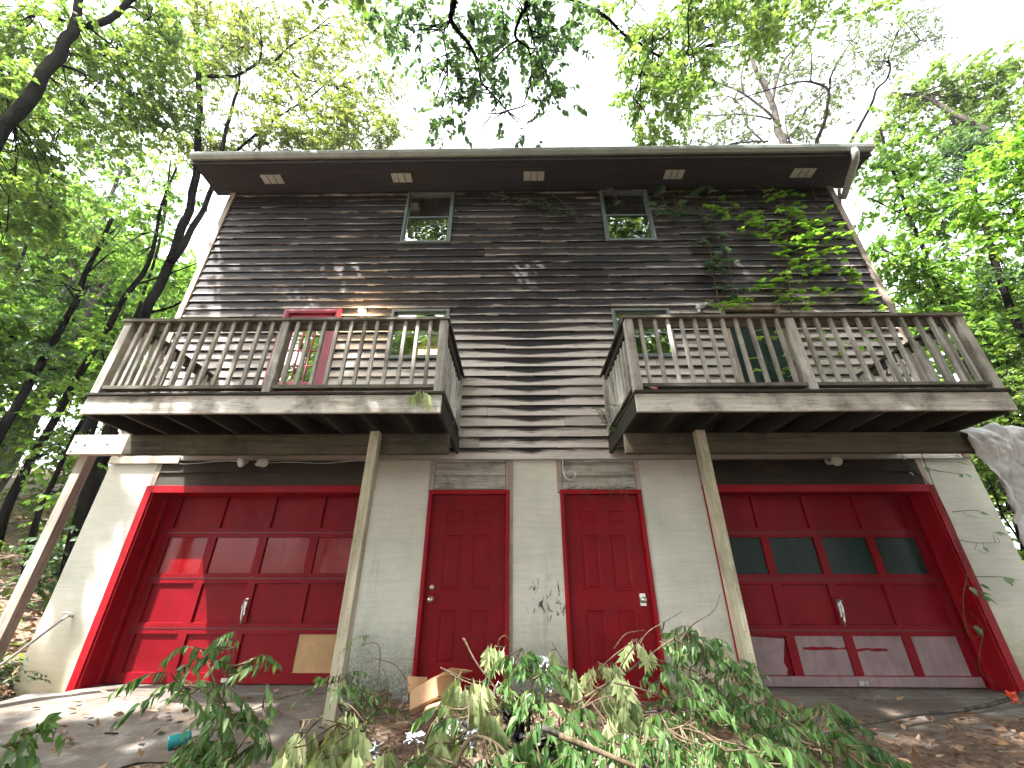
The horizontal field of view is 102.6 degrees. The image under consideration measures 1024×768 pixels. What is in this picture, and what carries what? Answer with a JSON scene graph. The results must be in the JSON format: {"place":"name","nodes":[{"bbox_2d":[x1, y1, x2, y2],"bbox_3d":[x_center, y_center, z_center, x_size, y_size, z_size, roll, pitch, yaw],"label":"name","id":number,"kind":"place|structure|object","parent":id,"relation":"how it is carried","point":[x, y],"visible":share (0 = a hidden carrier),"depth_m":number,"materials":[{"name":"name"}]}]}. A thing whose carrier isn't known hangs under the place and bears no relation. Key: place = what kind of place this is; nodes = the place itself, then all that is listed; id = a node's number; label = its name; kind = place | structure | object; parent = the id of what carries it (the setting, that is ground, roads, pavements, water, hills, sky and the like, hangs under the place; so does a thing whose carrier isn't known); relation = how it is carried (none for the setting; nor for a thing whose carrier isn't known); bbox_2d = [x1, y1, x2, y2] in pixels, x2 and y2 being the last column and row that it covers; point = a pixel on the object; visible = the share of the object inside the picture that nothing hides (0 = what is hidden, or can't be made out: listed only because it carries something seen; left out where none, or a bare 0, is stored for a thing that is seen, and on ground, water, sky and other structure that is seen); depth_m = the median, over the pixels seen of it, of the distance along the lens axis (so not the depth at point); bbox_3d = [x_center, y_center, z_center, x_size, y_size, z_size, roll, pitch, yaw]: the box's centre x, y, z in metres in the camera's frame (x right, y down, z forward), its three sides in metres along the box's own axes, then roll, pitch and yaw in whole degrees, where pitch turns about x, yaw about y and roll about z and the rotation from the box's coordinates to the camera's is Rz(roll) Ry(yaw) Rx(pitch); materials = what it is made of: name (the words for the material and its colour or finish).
{"place":"outdoors","nodes":[
{"label":"outdoors","id":0,"kind":"place"},
{"bbox_2d":[0,693,366,767],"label":"driveway","id":1,"kind":"structure","parent":0,"point":[99,748],"depth_m":3.49,"materials":[{"name":"concrete"}]},
{"bbox_2d":[167,731,191,750],"bbox_3d":[-2.515,2.695,3.100,0.148,0.111,0.095,9,-28,-17],"label":"plastic cup","id":2,"kind":"object","parent":1,"relation":"on","point":[175,739],"visible":0.84,"depth_m":3.08,"materials":[{"name":"teal plastic"}]},
{"bbox_2d":[63,684,344,694],"bbox_3d":[-3.202,3.324,4.397,2.880,0.100,0.455,0,-27,1],"label":"garage apron","id":3,"kind":"object","parent":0,"point":[238,688],"visible":0.26,"depth_m":4.38,"materials":[{"name":"concrete"}]},
{"bbox_2d":[0,466,1023,767],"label":"ground","id":4,"kind":"structure","parent":0,"point":[904,740],"depth_m":3.36,"materials":[{"name":"brown soil"}]},
{"bbox_2d":[0,657,50,700],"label":"ivy clump","id":5,"kind":"object","parent":4,"relation":"on","point":[4,671],"visible":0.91,"depth_m":4.33,"materials":[{"name":"green plant"}]},
{"bbox_2d":[0,619,62,666],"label":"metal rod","id":6,"kind":"object","parent":4,"relation":"on","point":[30,643],"visible":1,"depth_m":4.38,"materials":[{"name":"grey metal"}]},
{"bbox_2d":[0,168,63,303],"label":"sapling","id":7,"kind":"object","parent":4,"relation":"on","point":[19,265],"visible":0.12,"depth_m":13.49,"materials":[{"name":"green plant"}]},
{"bbox_2d":[0,712,64,767],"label":"leafy sprig","id":8,"kind":"object","parent":4,"relation":"on","point":[22,746],"visible":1,"depth_m":1.45,"materials":[{"name":"green plant"}]},
{"bbox_2d":[0,220,66,327],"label":"woodland tree","id":9,"kind":"object","parent":4,"relation":"on","point":[42,302],"visible":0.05,"depth_m":15.32,"materials":[{"name":"green plant"}]},
{"bbox_2d":[0,488,74,678],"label":"ground cover","id":10,"kind":"object","parent":4,"relation":"on","point":[7,591],"visible":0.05,"depth_m":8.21,"materials":[{"name":"green plant"}]},
{"bbox_2d":[3,525,80,610],"bbox_3d":[-7.235,3.139,6.888,2.087,1.495,1.732,0,-27,1],"label":"shrub","id":11,"kind":"object","parent":4,"relation":"on","point":[54,563],"visible":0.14,"depth_m":6.60,"materials":[{"name":"green plant"}]},
{"bbox_2d":[17,506,75,561],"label":"shrub","id":12,"kind":"object","parent":4,"relation":"on","point":[67,524],"visible":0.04,"depth_m":8.89,"materials":[{"name":"green plant"}]},
{"bbox_2d":[0,279,105,456],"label":"woodland tree","id":13,"kind":"object","parent":4,"relation":"on","point":[14,329],"visible":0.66,"depth_m":11.41,"materials":[{"name":"green plant"}]},
{"bbox_2d":[0,447,111,532],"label":"shrub","id":14,"kind":"object","parent":4,"relation":"on","point":[32,482],"visible":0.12,"depth_m":11.61,"materials":[{"name":"green plant"}]},
{"bbox_2d":[14,390,111,581],"bbox_3d":[-8.446,1.562,8.108,3.768,6.297,1.426,-4,-27,8],"label":"dark tree","id":15,"kind":"object","parent":4,"relation":"on","point":[79,514],"visible":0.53,"depth_m":7.17,"materials":[{"name":"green plant"}]},
{"bbox_2d":[0,144,127,391],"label":"woodland tree","id":16,"kind":"object","parent":4,"relation":"on","point":[68,204],"visible":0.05,"depth_m":18.22,"materials":[{"name":"green plant"}]},
{"bbox_2d":[7,257,131,402],"bbox_3d":[-25.490,-2.194,20.749,9.885,14.930,8.850,-9,-28,17],"label":"woodland tree","id":17,"kind":"object","parent":4,"relation":"on","point":[108,289],"visible":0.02,"depth_m":21.62,"materials":[{"name":"green plant"}]},
{"bbox_2d":[0,176,144,445],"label":"ivy clad tree","id":18,"kind":"object","parent":4,"relation":"on","point":[46,354],"visible":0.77,"depth_m":10.99,"materials":[{"name":"green plant"}]},
{"bbox_2d":[52,396,93,470],"bbox_3d":[-32.739,-1.059,33.567,10.893,18.375,12.167,-16,-31,28],"label":"woodland tree","id":19,"kind":"object","parent":4,"relation":"on","point":[86,427],"visible":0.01,"depth_m":31.34,"materials":[{"name":"green plant"}]},
{"bbox_2d":[0,169,157,492],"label":"stout tree","id":20,"kind":"object","parent":4,"relation":"on","point":[4,481],"visible":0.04,"depth_m":18.48,"materials":[{"name":"green plant"}]},
{"bbox_2d":[0,293,176,574],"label":"young tree","id":21,"kind":"object","parent":4,"relation":"on","point":[46,494],"visible":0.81,"depth_m":8.91,"materials":[{"name":"green plant"}]},
{"bbox_2d":[0,144,177,361],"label":"grey tree","id":22,"kind":"object","parent":4,"relation":"on","point":[72,257],"visible":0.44,"depth_m":15.26,"materials":[{"name":"green plant"}]},
{"bbox_2d":[0,217,194,462],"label":"woodland tree","id":23,"kind":"object","parent":4,"relation":"on","point":[162,246],"visible":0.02,"depth_m":28.71,"materials":[{"name":"green plant"}]},
{"bbox_2d":[0,166,211,551],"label":"slim tree","id":24,"kind":"object","parent":4,"relation":"on","point":[114,267],"visible":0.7,"depth_m":12.18,"materials":[{"name":"green plant"}]},
{"bbox_2d":[0,0,224,302],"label":"oak tree","id":25,"kind":"object","parent":4,"relation":"on","point":[24,92],"visible":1,"depth_m":11.57,"materials":[{"name":"green plant"}]},
{"bbox_2d":[55,145,191,551],"bbox_3d":[-13.338,-2.793,13.800,5.417,16.417,1.491,-7,-28,14],"label":"sapling","id":26,"kind":"object","parent":4,"relation":"on","point":[96,422],"visible":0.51,"depth_m":15.81,"materials":[{"name":"green plant"}]},
{"bbox_2d":[63,259,197,391],"bbox_3d":[-12.939,0.368,16.151,7.604,11.484,6.808,-13,-30,25],"label":"woodland tree","id":27,"kind":"object","parent":4,"relation":"on","point":[128,313],"visible":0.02,"depth_m":15.26,"materials":[{"name":"green plant"}]},
{"bbox_2d":[68,244,197,434],"bbox_3d":[-19.128,-0.617,22.199,8.645,15.086,8.982,11,-29,-21],"label":"woodland tree","id":28,"kind":"object","parent":4,"relation":"on","point":[112,303],"visible":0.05,"depth_m":21.14,"materials":[{"name":"green plant"}]},
{"bbox_2d":[19,30,254,287],"bbox_3d":[-25.608,-13.196,26.973,11.366,41.971,5.867,0,-27,1],"label":"pale tree","id":29,"kind":"object","parent":4,"relation":"on","point":[149,175],"visible":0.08,"depth_m":29.03,"materials":[{"name":"green plant"}]},
{"bbox_2d":[108,631,327,767],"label":"fallen branch","id":30,"kind":"object","parent":4,"relation":"on","point":[204,752],"visible":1,"depth_m":2.36,"materials":[{"name":"green plant"}]},
{"bbox_2d":[81,0,417,528],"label":"maple tree","id":31,"kind":"object","parent":4,"relation":"on","point":[343,111],"visible":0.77,"depth_m":17.05,"materials":[{"name":"green plant"}]},
{"bbox_2d":[224,0,372,18],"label":"shade oak","id":32,"kind":"object","parent":4,"relation":"on","point":[354,3],"visible":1,"depth_m":7.93,"materials":[{"name":"green plant"}]},
{"bbox_2d":[270,702,383,767],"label":"wilted oak sprig","id":33,"kind":"object","parent":4,"relation":"on","point":[340,737],"visible":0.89,"depth_m":2.29,"materials":[{"name":"green plant"}]},
{"bbox_2d":[266,635,409,732],"bbox_3d":[-1.232,2.327,3.157,0.574,0.638,0.991,-18,-32,31],"label":"fallen branch","id":34,"kind":"object","parent":4,"relation":"on","point":[352,693],"visible":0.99,"depth_m":3.07,"materials":[{"name":"green plant"}]},
{"bbox_2d":[303,747,437,767],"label":"wilted oak sprig","id":35,"kind":"object","parent":4,"relation":"on","point":[389,758],"visible":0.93,"depth_m":2.06,"materials":[{"name":"green plant"}]},
{"bbox_2d":[365,741,382,760],"bbox_3d":[-0.883,2.289,2.562,0.148,0.099,0.084,-3,-27,6],"label":"paper scrap","id":36,"kind":"object","parent":4,"relation":"on","point":[376,748],"visible":0.27,"depth_m":2.56,"materials":[{"name":"grey paper"}]},
{"bbox_2d":[404,731,424,744],"bbox_3d":[-0.641,2.332,2.702,0.139,0.060,0.086,6,-27,-12],"label":"paper scrap","id":37,"kind":"object","parent":4,"relation":"on","point":[416,737],"visible":0.98,"depth_m":2.70,"materials":[{"name":"grey paper"}]},
{"bbox_2d":[404,714,470,767],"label":"wilted oak sprig","id":38,"kind":"object","parent":4,"relation":"on","point":[440,748],"visible":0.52,"depth_m":2.30,"materials":[{"name":"green plant"}]},
{"bbox_2d":[407,668,470,714],"bbox_3d":[-0.616,2.509,3.399,0.364,0.310,0.483,-14,-30,26],"label":"cardboard box","id":39,"kind":"object","parent":4,"relation":"on","point":[424,691],"visible":0.87,"depth_m":3.22,"materials":[{"name":"brown cardboard"}]},
{"bbox_2d":[404,685,527,767],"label":"fallen branch","id":40,"kind":"object","parent":4,"relation":"on","point":[507,759],"visible":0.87,"depth_m":2.15,"materials":[{"name":"green plant"}]},
{"bbox_2d":[457,728,478,747],"bbox_3d":[-0.269,2.157,2.503,0.138,0.093,0.093,0,-27,1],"label":"plastic scrap","id":41,"kind":"object","parent":40,"relation":"on","point":[473,744],"visible":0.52,"depth_m":2.50,"materials":[{"name":"white plastic"}]},
{"bbox_2d":[437,638,510,762],"bbox_3d":[-0.259,2.078,2.686,0.464,0.697,0.648,3,-27,-6],"label":"wilted oak sprig","id":42,"kind":"object","parent":4,"relation":"on","point":[482,700],"visible":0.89,"depth_m":2.65,"materials":[{"name":"green plant"}]},
{"bbox_2d":[480,635,509,678],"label":"wilted oak sprig","id":43,"kind":"object","parent":42,"relation":"on","point":[490,658],"visible":0.94,"depth_m":3.01,"materials":[{"name":"green plant"}]},
{"bbox_2d":[348,0,601,148],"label":"overhanging oak","id":44,"kind":"object","parent":4,"relation":"on","point":[538,63],"visible":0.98,"depth_m":8.51,"materials":[{"name":"green plant"}]},
{"bbox_2d":[0,678,1023,767],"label":"leaf litter","id":45,"kind":"object","parent":4,"relation":"on","point":[914,755],"visible":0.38,"depth_m":3.34,"materials":[{"name":"brown plant"}]},
{"bbox_2d":[7,143,1023,700],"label":"house","id":46,"kind":"structure","parent":4,"relation":"on","point":[851,569],"depth_m":5.31,"materials":[{"name":"grey wood"}]},
{"bbox_2d":[0,316,464,724],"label":"wooden deck","id":47,"kind":"structure","parent":46,"relation":"attached to","point":[203,414],"depth_m":4.55,"materials":[{"name":"grey wood"}]},
{"bbox_2d":[406,388,432,410],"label":"wilted oak sprig","id":48,"kind":"object","parent":47,"relation":"attached to","point":[416,400],"visible":1,"depth_m":4.12,"materials":[{"name":"green plant"}]},
{"bbox_2d":[109,497,358,683],"bbox_3d":[-3.200,2.403,5.048,2.636,2.110,0.103,0,-27,1],"label":"garage door","id":49,"kind":"structure","parent":46,"relation":"in","point":[271,571],"depth_m":5.03,"materials":[{"name":"red paint"}]},
{"bbox_2d":[237,458,268,466],"bbox_3d":[-3.341,1.020,5.329,0.412,0.144,0.188,0,-27,1],"label":"flood lamp","id":50,"kind":"object","parent":46,"relation":"attached to","point":[260,462],"visible":1,"depth_m":5.27,"materials":[{"name":"metal"}]},
{"bbox_2d":[179,460,396,463],"bbox_3d":[-2.999,1.033,5.418,3.040,0.049,0.010,0,-27,1],"label":"cable","id":51,"kind":"object","parent":46,"relation":"attached to","point":[290,462],"visible":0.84,"depth_m":5.41,"materials":[{"name":"metal"}]},
{"bbox_2d":[262,309,342,391],"bbox_3d":[-3.161,-0.215,6.101,0.910,2.135,0.138,0,-27,1],"label":"balcony door","id":52,"kind":"structure","parent":46,"relation":"in","point":[288,313],"depth_m":6.23,"materials":[{"name":"pink paint"}]},
{"bbox_2d":[384,309,449,359],"bbox_3d":[-1.437,-0.437,6.655,0.915,1.407,0.975,0,-27,1],"label":"window","id":53,"kind":"structure","parent":46,"relation":"in","point":[423,335],"depth_m":6.36,"materials":[{"name":"clear glass"}]},
{"bbox_2d":[400,192,454,243],"bbox_3d":[-1.510,-2.690,7.786,0.883,1.787,0.975,0,-27,1],"label":"window","id":54,"kind":"structure","parent":46,"relation":"in","point":[427,235],"depth_m":7.60,"materials":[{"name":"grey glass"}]},
{"bbox_2d":[418,495,505,689],"bbox_3d":[-0.546,2.324,4.789,0.926,2.028,0.113,0,-27,1],"label":"entry door","id":55,"kind":"structure","parent":46,"relation":"in","point":[465,588],"depth_m":4.79,"materials":[{"name":"red paint"}]},
{"bbox_2d":[486,189,578,220],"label":"creeping ivy","id":56,"kind":"object","parent":46,"relation":"attached to","point":[537,204],"visible":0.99,"depth_m":7.43,"materials":[{"name":"green plant"}]},
{"bbox_2d":[561,485,634,506],"bbox_3d":[1.092,1.418,5.138,0.967,0.304,0.049,0,-27,1],"label":"dead vine tangle","id":57,"kind":"object","parent":46,"relation":"attached to","point":[606,487],"visible":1,"depth_m":5.19,"materials":[{"name":"brown plant"}]},
{"bbox_2d":[564,495,661,690],"bbox_3d":[1.121,2.315,4.765,0.925,2.028,0.113,0,-27,1],"label":"entry door","id":58,"kind":"structure","parent":46,"relation":"in","point":[609,596],"depth_m":4.78,"materials":[{"name":"red paint"}]},
{"bbox_2d":[599,189,656,241],"bbox_3d":[2.078,-2.708,7.736,0.884,1.787,0.975,0,-27,1],"label":"window","id":59,"kind":"structure","parent":46,"relation":"in","point":[612,233],"depth_m":7.53,"materials":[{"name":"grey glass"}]},
{"bbox_2d":[611,308,678,357],"bbox_3d":[2.016,-0.447,6.603,0.897,1.388,0.975,0,-27,1],"label":"window","id":60,"kind":"structure","parent":46,"relation":"in","point":[617,313],"depth_m":6.43,"materials":[{"name":"grey glass"}]},
{"bbox_2d":[607,184,716,219],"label":"window vine","id":61,"kind":"object","parent":46,"relation":"attached to","point":[676,213],"depth_m":7.37,"materials":[{"name":"green plant"}]},
{"bbox_2d":[694,191,748,306],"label":"hanging ivy","id":62,"kind":"object","parent":46,"relation":"hanging from","point":[716,253],"visible":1,"depth_m":6.79,"materials":[{"name":"green plant"}]},
{"bbox_2d":[718,304,801,381],"bbox_3d":[3.713,-0.258,6.000,0.940,2.143,0.155,0,-27,1],"label":"patio door","id":63,"kind":"structure","parent":46,"relation":"in","point":[751,352],"depth_m":6.12,"materials":[{"name":"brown wood"}]},
{"bbox_2d":[703,184,893,381],"bbox_3d":[4.482,-2.058,6.701,2.919,4.772,0.322,0,-27,1],"label":"climbing vine","id":64,"kind":"object","parent":46,"relation":"attached to","point":[807,225],"visible":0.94,"depth_m":6.75,"materials":[{"name":"green plant"}]},
{"bbox_2d":[600,313,1017,727],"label":"wooden deck","id":65,"kind":"structure","parent":46,"relation":"attached to","point":[933,414],"depth_m":4.48,"materials":[{"name":"grey wood"}]},
{"bbox_2d":[591,402,622,434],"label":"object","id":66,"kind":"object","parent":65,"relation":"hanging from","point":[602,412],"visible":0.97,"depth_m":4.99,"materials":[{"name":"green plant"}]},
{"bbox_2d":[958,422,1023,545],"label":"plastic sheet","id":67,"kind":"object","parent":65,"relation":"attached to","point":[998,449],"visible":1,"depth_m":4.40,"materials":[{"name":"white plastic"}]},
{"bbox_2d":[824,456,842,465],"bbox_3d":[4.091,0.983,5.225,0.118,0.144,0.188,0,-27,1],"label":"flood lamp","id":68,"kind":"object","parent":46,"relation":"attached to","point":[836,460],"visible":1,"depth_m":5.17,"materials":[{"name":"metal"}]},
{"bbox_2d":[720,496,985,687],"bbox_3d":[3.849,2.365,4.947,2.636,2.110,0.109,0,-27,1],"label":"garage door","id":69,"kind":"structure","parent":46,"relation":"in","point":[837,591],"depth_m":4.90,"materials":[{"name":"red paint"}]},
{"bbox_2d":[901,454,1021,685],"bbox_3d":[5.347,1.985,4.725,0.937,2.472,0.160,0,-27,1],"label":"vine","id":70,"kind":"object","parent":46,"relation":"attached to","point":[978,630],"visible":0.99,"depth_m":4.67,"materials":[{"name":"green plant"}]},
{"bbox_2d":[481,648,608,767],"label":"fallen branch","id":71,"kind":"object","parent":4,"relation":"on","point":[566,754],"visible":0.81,"depth_m":2.54,"materials":[{"name":"green plant"}]},
{"bbox_2d":[502,706,534,738],"bbox_3d":[0.040,2.164,2.613,0.225,0.189,0.160,0,-27,1],"label":"black bag","id":72,"kind":"object","parent":71,"relation":"on","point":[507,716],"visible":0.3,"depth_m":2.61,"materials":[{"name":"plastic"}]},
{"bbox_2d":[506,731,556,766],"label":"black bag","id":73,"kind":"object","parent":71,"relation":"on","point":[517,738],"visible":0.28,"depth_m":2.40,"materials":[{"name":"plastic"}]},
{"bbox_2d":[534,656,550,683],"bbox_3d":[0.220,2.048,2.942,0.124,0.172,0.080,0,-27,1],"label":"plastic bag","id":74,"kind":"object","parent":71,"relation":"on","point":[545,662],"visible":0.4,"depth_m":2.96,"materials":[{"name":"white plastic"}]},
{"bbox_2d":[547,643,584,708],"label":"wilted oak sprig","id":75,"kind":"object","parent":71,"relation":"on","point":[571,686],"visible":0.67,"depth_m":2.92,"materials":[{"name":"green plant"}]},
{"bbox_2d":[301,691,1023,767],"bbox_3d":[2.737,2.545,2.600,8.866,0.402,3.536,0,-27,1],"label":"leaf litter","id":76,"kind":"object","parent":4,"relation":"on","point":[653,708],"visible":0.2,"depth_m":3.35,"materials":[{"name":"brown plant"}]},
{"bbox_2d":[559,710,770,767],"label":"fallen branch","id":77,"kind":"object","parent":4,"relation":"on","point":[682,749],"visible":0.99,"depth_m":2.15,"materials":[{"name":"green plant"}]},
{"bbox_2d":[541,723,654,767],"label":"bare twig","id":78,"kind":"object","parent":77,"relation":"on","point":[545,728],"visible":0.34,"depth_m":2.23,"materials":[{"name":"brown wood"}]},
{"bbox_2d":[575,611,816,762],"bbox_3d":[1.234,2.187,2.904,1.615,1.004,0.850,0,-27,1],"label":"fallen branch","id":79,"kind":"object","parent":4,"relation":"on","point":[722,712],"visible":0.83,"depth_m":2.87,"materials":[{"name":"green plant"}]},
{"bbox_2d":[562,635,644,732],"bbox_3d":[0.647,2.084,2.856,0.684,0.577,0.020,4,-27,-7],"label":"bare twig","id":80,"kind":"object","parent":79,"relation":"on","point":[594,695],"visible":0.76,"depth_m":2.89,"materials":[{"name":"brown wood"}]},
{"bbox_2d":[582,672,644,767],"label":"wilted oak sprig","id":81,"kind":"object","parent":79,"relation":"on","point":[630,716],"visible":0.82,"depth_m":2.74,"materials":[{"name":"green plant"}]},
{"bbox_2d":[579,638,659,722],"bbox_3d":[0.724,2.140,3.008,0.589,0.486,0.446,6,-27,-12],"label":"wilted oak sprig","id":82,"kind":"object","parent":79,"relation":"attached to","point":[645,659],"visible":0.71,"depth_m":2.95,"materials":[{"name":"green plant"}]},
{"bbox_2d":[580,709,667,721],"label":"bare twig","id":83,"kind":"object","parent":79,"relation":"on","point":[647,712],"visible":0.3,"depth_m":3.00,"materials":[{"name":"brown wood"}]},
{"bbox_2d":[570,0,919,145],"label":"overhanging maple","id":84,"kind":"object","parent":4,"relation":"on","point":[764,27],"visible":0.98,"depth_m":11.26,"materials":[{"name":"green plant"}]},
{"bbox_2d":[669,1,869,144],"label":"deciduous tree","id":85,"kind":"object","parent":4,"relation":"on","point":[781,135],"visible":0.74,"depth_m":19.85,"materials":[{"name":"green plant"}]},
{"bbox_2d":[732,700,914,767],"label":"fallen branch","id":86,"kind":"object","parent":4,"relation":"on","point":[781,753],"visible":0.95,"depth_m":2.33,"materials":[{"name":"green plant"}]},
{"bbox_2d":[737,0,958,203],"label":"twisted pine","id":87,"kind":"object","parent":4,"relation":"on","point":[914,45],"visible":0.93,"depth_m":19.34,"materials":[{"name":"green plant"}]},
{"bbox_2d":[888,291,963,429],"bbox_3d":[13.223,1.383,15.507,7.811,13.118,7.517,10,-28,-20],"label":"woodland tree","id":88,"kind":"object","parent":4,"relation":"on","point":[903,309],"depth_m":15.30,"materials":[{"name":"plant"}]},
{"bbox_2d":[835,125,1023,546],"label":"green maple","id":89,"kind":"object","parent":4,"relation":"on","point":[913,205],"visible":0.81,"depth_m":10.46,"materials":[{"name":"green plant"}]},
{"bbox_2d":[847,38,1023,179],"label":"leaning tree","id":90,"kind":"object","parent":4,"relation":"on","point":[921,98],"visible":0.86,"depth_m":14.13,"materials":[{"name":"green plant"}]},
{"bbox_2d":[897,253,1023,504],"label":"woodland tree","id":91,"kind":"object","parent":4,"relation":"on","point":[959,277],"visible":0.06,"depth_m":15.69,"materials":[{"name":"green plant"}]},
{"bbox_2d":[927,115,1023,263],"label":"sunlit maple","id":92,"kind":"object","parent":4,"relation":"on","point":[997,168],"visible":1,"depth_m":8.67,"materials":[{"name":"green plant"}]},
{"bbox_2d":[928,114,1023,350],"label":"ivy covered tree","id":93,"kind":"object","parent":4,"relation":"on","point":[963,149],"visible":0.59,"depth_m":10.94,"materials":[{"name":"green plant"}]},
{"bbox_2d":[945,326,1023,559],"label":"fern leaved tree","id":94,"kind":"object","parent":4,"relation":"on","point":[1018,397],"visible":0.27,"depth_m":8.09,"materials":[{"name":"green plant"}]},
{"bbox_2d":[964,419,1023,537],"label":"woodland tree","id":95,"kind":"object","parent":4,"relation":"on","point":[991,476],"visible":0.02,"depth_m":9.63,"materials":[{"name":"green plant"}]},
{"bbox_2d":[989,232,1023,323],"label":"woodland tree","id":96,"kind":"object","parent":4,"relation":"on","point":[1018,249],"visible":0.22,"depth_m":12.10,"materials":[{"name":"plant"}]},
{"bbox_2d":[0,0,1023,548],"label":"sky","id":97,"kind":"structure","parent":0,"point":[978,25],"materials":[{"name":"white"}]},
{"bbox_2d":[719,697,1023,738],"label":"driveway","id":98,"kind":"structure","parent":0,"point":[903,706],"depth_m":3.75,"materials":[{"name":"concrete"}]},
{"bbox_2d":[823,690,1023,733],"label":"fallen pole","id":99,"kind":"object","parent":98,"relation":"on","point":[985,705],"visible":0.77,"depth_m":3.58,"materials":[{"name":"grey wood"}]},
{"bbox_2d":[1005,690,1020,703],"bbox_3d":[4.714,2.952,3.871,0.097,0.101,0.063,-6,-27,12],"label":"wrapper","id":100,"kind":"object","parent":99,"relation":"on","point":[1012,695],"visible":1,"depth_m":3.87,"materials":[{"name":"orange"}]},
{"bbox_2d":[744,687,1023,698],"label":"garage apron","id":101,"kind":"object","parent":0,"point":[956,693],"visible":0.26,"depth_m":4.30,"materials":[{"name":"concrete"}]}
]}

